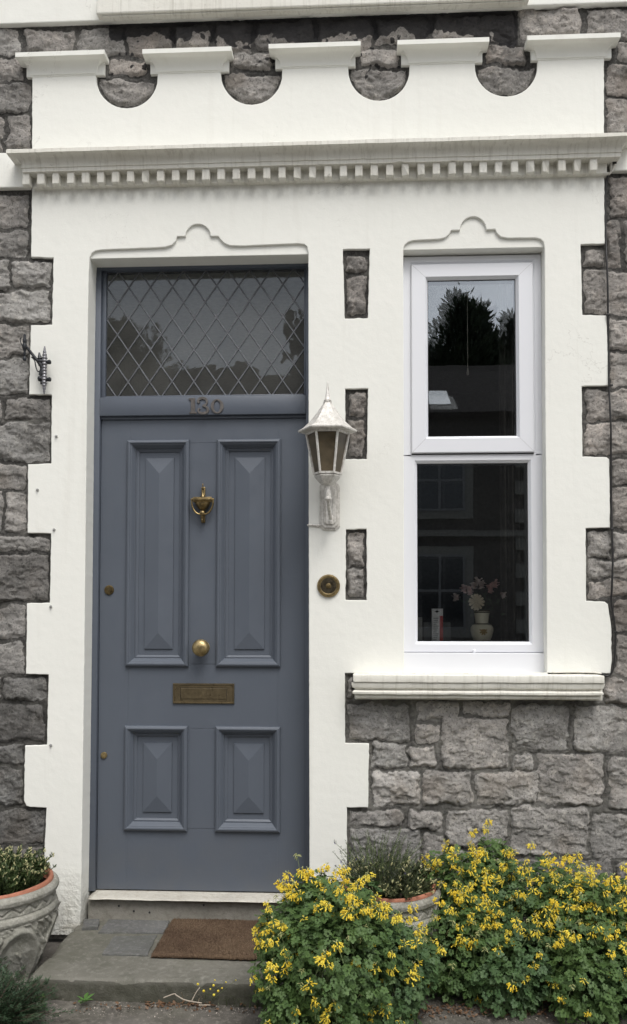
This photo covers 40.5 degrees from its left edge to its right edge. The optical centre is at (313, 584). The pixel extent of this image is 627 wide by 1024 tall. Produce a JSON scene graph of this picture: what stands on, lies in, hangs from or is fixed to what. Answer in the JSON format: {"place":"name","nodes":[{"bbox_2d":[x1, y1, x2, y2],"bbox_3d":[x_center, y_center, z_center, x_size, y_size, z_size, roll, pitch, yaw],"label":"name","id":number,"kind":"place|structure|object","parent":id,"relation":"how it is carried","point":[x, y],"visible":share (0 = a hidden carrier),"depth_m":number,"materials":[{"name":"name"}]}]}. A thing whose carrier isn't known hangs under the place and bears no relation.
{"place":"outdoors","nodes":[
{"label":"outdoors","id":0,"kind":"place"},
{"bbox_2d":[48,939,571,947],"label":"ground","id":1,"kind":"structure","parent":0,"point":[55,940],"depth_m":3.51,"materials":[{"name":"concrete"}]},
{"bbox_2d":[0,0,626,938],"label":"terraced house","id":2,"kind":"structure","parent":1,"relation":"on","point":[238,238],"depth_m":3.52,"materials":[{"name":"paint"}]},
{"bbox_2d":[20,334,50,393],"bbox_3d":[-1.148,-0.909,3.519,0.130,0.251,0.055,0,-2,-4],"label":"iron bracket","id":3,"kind":"object","parent":2,"relation":"attached to","point":[42,361],"visible":1,"depth_m":3.50,"materials":[{"name":"metal"}]},
{"bbox_2d":[97,418,305,891],"bbox_3d":[-0.448,0.287,3.574,0.931,1.990,0.111,0,-2,3],"label":"front door","id":4,"kind":"structure","parent":2,"relation":"in","point":[202,737],"depth_m":3.59,"materials":[{"name":"paint"}]},
{"bbox_2d":[307,524,320,527],"bbox_3d":[0.002,-0.239,3.471,0.057,0.016,0.030,0,-2,3],"label":"pipe","id":5,"kind":"object","parent":2,"relation":"attached to","point":[317,525],"visible":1,"depth_m":3.46,"materials":[{"name":"silver metal"}]},
{"bbox_2d":[298,381,356,529],"bbox_3d":[0.056,-0.512,3.347,0.232,0.574,0.250,0,-2,3],"label":"wall lantern","id":6,"kind":"object","parent":2,"relation":"attached to","point":[327,430],"depth_m":3.29,"materials":[{"name":"white metal"}]},
{"bbox_2d":[317,574,339,596],"bbox_3d":[0.061,0.005,3.446,0.094,0.094,0.014,0,-2,3],"label":"doorbell","id":7,"kind":"object","parent":2,"relation":"attached to","point":[328,585],"visible":1,"depth_m":3.44,"materials":[{"name":"gold metal"}]},
{"bbox_2d":[418,617,421,640],"bbox_3d":[0.440,0.190,3.583,0.036,0.103,0.020,0,-2,3],"label":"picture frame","id":8,"kind":"object","parent":2,"relation":"attached to","point":[419,628],"visible":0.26,"depth_m":3.57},
{"bbox_2d":[431,609,442,640],"bbox_3d":[0.521,0.172,3.574,0.046,0.140,0.031,0,-2,3],"label":"thermometer","id":9,"kind":"object","parent":2,"relation":"on","point":[437,623],"visible":0.92,"depth_m":3.56,"materials":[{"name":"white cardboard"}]},
{"bbox_2d":[424,622,450,640],"bbox_3d":[0.525,0.202,3.606,0.114,0.082,0.005,0,-2,3],"label":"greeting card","id":10,"kind":"object","parent":2,"relation":"on","point":[446,631],"visible":0.49,"depth_m":3.60,"materials":[{"name":"paper"}]},
{"bbox_2d":[467,284,468,374],"bbox_3d":[0.665,-1.324,3.672,0.011,0.848,0.011,0,-2,3],"label":"blind cord","id":11,"kind":"object","parent":2,"relation":"hanging from","point":[467,331],"visible":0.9,"depth_m":3.66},
{"bbox_2d":[403,254,543,672],"bbox_3d":[0.656,-0.501,3.532,0.580,1.739,0.084,0,-2,3],"label":"window","id":12,"kind":"structure","parent":2,"relation":"in","point":[524,447],"depth_m":3.50,"materials":[{"name":"white plastic"}]},
{"bbox_2d":[470,610,493,640],"bbox_3d":[0.708,0.174,3.570,0.096,0.134,0.097,0,-2,3],"label":"flower vase","id":13,"kind":"object","parent":2,"relation":"on","point":[481,628],"visible":0.96,"depth_m":3.54,"materials":[{"name":"ceramic"}]},
{"bbox_2d":[451,577,506,617],"bbox_3d":[0.696,0.053,3.572,0.233,0.173,0.067,0,-2,3],"label":"flower bunch","id":14,"kind":"object","parent":13,"relation":"in","point":[477,598],"visible":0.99,"depth_m":3.56,"materials":[{"name":"pink plant"}]},
{"bbox_2d":[552,162,617,676],"bbox_3d":[1.093,-0.679,3.421,0.280,2.096,0.029,0,-2,3],"label":"cable","id":15,"kind":"object","parent":2,"relation":"attached to","point":[610,418],"visible":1,"depth_m":3.41,"materials":[{"name":"white plastic"}]},
{"bbox_2d":[13,941,626,1023],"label":"path","id":16,"kind":"structure","parent":0,"point":[178,1015],"depth_m":2.85,"materials":[{"name":"grey concrete"}]},
{"bbox_2d":[0,956,25,1006],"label":"creeping juniper","id":17,"kind":"object","parent":16,"relation":"on","point":[5,975],"visible":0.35,"depth_m":2.89,"materials":[{"name":"green plant"}]},
{"bbox_2d":[0,871,60,987],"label":"stone planter","id":18,"kind":"object","parent":16,"relation":"on","point":[27,922],"visible":0.79,"depth_m":3.03,"materials":[{"name":"grey stone"}]},
{"bbox_2d":[0,868,53,898],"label":"terracotta pot","id":19,"kind":"object","parent":18,"relation":"in","point":[45,880],"visible":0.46,"depth_m":3.09,"materials":[{"name":"ceramic"}]},
{"bbox_2d":[0,844,56,895],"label":"potted evergreen","id":20,"kind":"object","parent":19,"relation":"in","point":[21,874],"visible":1,"depth_m":3.12,"materials":[{"name":"green plant"}]},
{"bbox_2d":[0,962,73,1023],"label":"creeping juniper","id":21,"kind":"object","parent":16,"relation":"on","point":[13,1011],"visible":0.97,"depth_m":2.79,"materials":[{"name":"green plant"}]},
{"bbox_2d":[78,992,94,1003],"bbox_3d":[-0.779,1.418,2.906,0.062,0.023,0.079,1,-2,-21],"label":"weed","id":22,"kind":"object","parent":16,"relation":"on","point":[86,997],"visible":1,"depth_m":2.91,"materials":[{"name":"green plant"}]},
{"bbox_2d":[163,993,201,1003],"bbox_3d":[-0.442,1.402,2.880,0.142,0.016,0.021,-1,-2,15],"label":"twig","id":23,"kind":"object","parent":16,"relation":"on","point":[182,998],"visible":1,"depth_m":2.88,"materials":[{"name":"beige wood"}]},
{"bbox_2d":[29,919,371,1006],"bbox_3d":[-0.382,1.419,3.215,1.195,0.109,0.588,0,-2,3],"label":"doorstep","id":24,"kind":"object","parent":16,"relation":"on","point":[110,960],"visible":0.41,"depth_m":3.01,"materials":[{"name":"concrete"}]},
{"bbox_2d":[150,917,336,960],"bbox_3d":[-0.249,1.366,3.280,0.694,0.034,0.385,0,-2,3],"label":"doormat","id":25,"kind":"object","parent":24,"relation":"on","point":[217,938],"visible":0.45,"depth_m":3.24,"materials":[{"name":"brown fabric"}]},
{"bbox_2d":[197,979,235,999],"bbox_3d":[-0.327,1.394,2.905,0.136,0.109,0.063,0,-2,3],"label":"wildflower","id":26,"kind":"object","parent":16,"relation":"on","point":[213,985],"visible":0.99,"depth_m":2.89,"materials":[{"name":"yellow plant"}]},
{"bbox_2d":[252,853,390,1023],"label":"corydalis plant","id":27,"kind":"object","parent":16,"relation":"on","point":[368,908],"visible":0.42,"depth_m":2.77,"materials":[{"name":"green plant"}]},
{"bbox_2d":[72,999,572,1021],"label":"leaf litter","id":28,"kind":"object","parent":16,"relation":"on","point":[458,1011],"visible":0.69,"depth_m":2.88,"materials":[{"name":"brown plant"}]},
{"bbox_2d":[247,863,422,1023],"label":"corydalis plant","id":29,"kind":"object","parent":16,"relation":"on","point":[276,1000],"visible":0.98,"depth_m":2.64,"materials":[{"name":"green plant"}]},
{"bbox_2d":[48,1001,621,1023],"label":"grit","id":30,"kind":"object","parent":16,"relation":"on","point":[208,1015],"visible":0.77,"depth_m":2.87,"materials":[{"name":"grey gravel"}]},
{"bbox_2d":[319,872,447,1023],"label":"corydalis plant","id":31,"kind":"object","parent":16,"relation":"on","point":[409,997],"visible":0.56,"depth_m":2.74,"materials":[{"name":"green plant"}]},
{"bbox_2d":[340,884,440,995],"bbox_3d":[0.279,1.288,3.130,0.385,0.346,0.386,0,-2,3],"label":"stone planter","id":32,"kind":"object","parent":16,"relation":"on","point":[427,905],"visible":0.1,"depth_m":2.98,"materials":[{"name":"grey stone"}]},
{"bbox_2d":[344,873,435,902],"bbox_3d":[0.279,1.173,3.129,0.340,0.151,0.340,0,-2,3],"label":"terracotta pot","id":33,"kind":"object","parent":32,"relation":"in","point":[415,898],"visible":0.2,"depth_m":2.98,"materials":[{"name":"ceramic"}]},
{"bbox_2d":[332,826,434,886],"bbox_3d":[0.248,1.031,3.214,0.390,0.217,0.434,1,-2,-15],"label":"grey herb","id":34,"kind":"object","parent":33,"relation":"in","point":[407,853],"visible":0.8,"depth_m":3.15,"materials":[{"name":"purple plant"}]},
{"bbox_2d":[333,855,445,899],"bbox_3d":[0.274,1.073,3.133,0.388,0.126,0.412,2,-3,-36],"label":"potted evergreen","id":35,"kind":"object","parent":33,"relation":"in","point":[415,886],"visible":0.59,"depth_m":3.06,"materials":[{"name":"green plant"}]},
{"bbox_2d":[419,818,518,1007],"bbox_3d":[0.563,1.180,3.094,0.411,0.594,0.461,0,-2,3],"label":"corydalis plant","id":36,"kind":"object","parent":16,"relation":"on","point":[451,983],"visible":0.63,"depth_m":3.06,"materials":[{"name":"green plant"}]},
{"bbox_2d":[447,850,526,995],"bbox_3d":[0.622,1.220,3.062,0.289,0.475,0.414,-1,-2,17],"label":"corydalis plant","id":37,"kind":"object","parent":16,"relation":"on","point":[474,913],"visible":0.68,"depth_m":2.94,"materials":[{"name":"green plant"}]},
{"bbox_2d":[453,841,577,1020],"bbox_3d":[0.737,1.213,3.036,0.435,0.539,0.564,-1,-2,28],"label":"corydalis plant","id":38,"kind":"object","parent":16,"relation":"on","point":[523,981],"visible":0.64,"depth_m":2.88,"materials":[{"name":"green plant"}]},
{"bbox_2d":[510,854,626,1006],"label":"corydalis plant","id":39,"kind":"object","parent":16,"relation":"on","point":[555,901],"visible":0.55,"depth_m":2.92,"materials":[{"name":"green plant"}]},
{"bbox_2d":[525,851,626,1023],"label":"corydalis plant","id":40,"kind":"object","parent":16,"relation":"on","point":[578,966],"visible":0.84,"depth_m":2.81,"materials":[{"name":"green plant"}]},
{"bbox_2d":[594,862,626,1023],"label":"corydalis plant","id":41,"kind":"object","parent":16,"relation":"on","point":[624,1015],"visible":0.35,"depth_m":2.88,"materials":[{"name":"green plant"}]}
]}

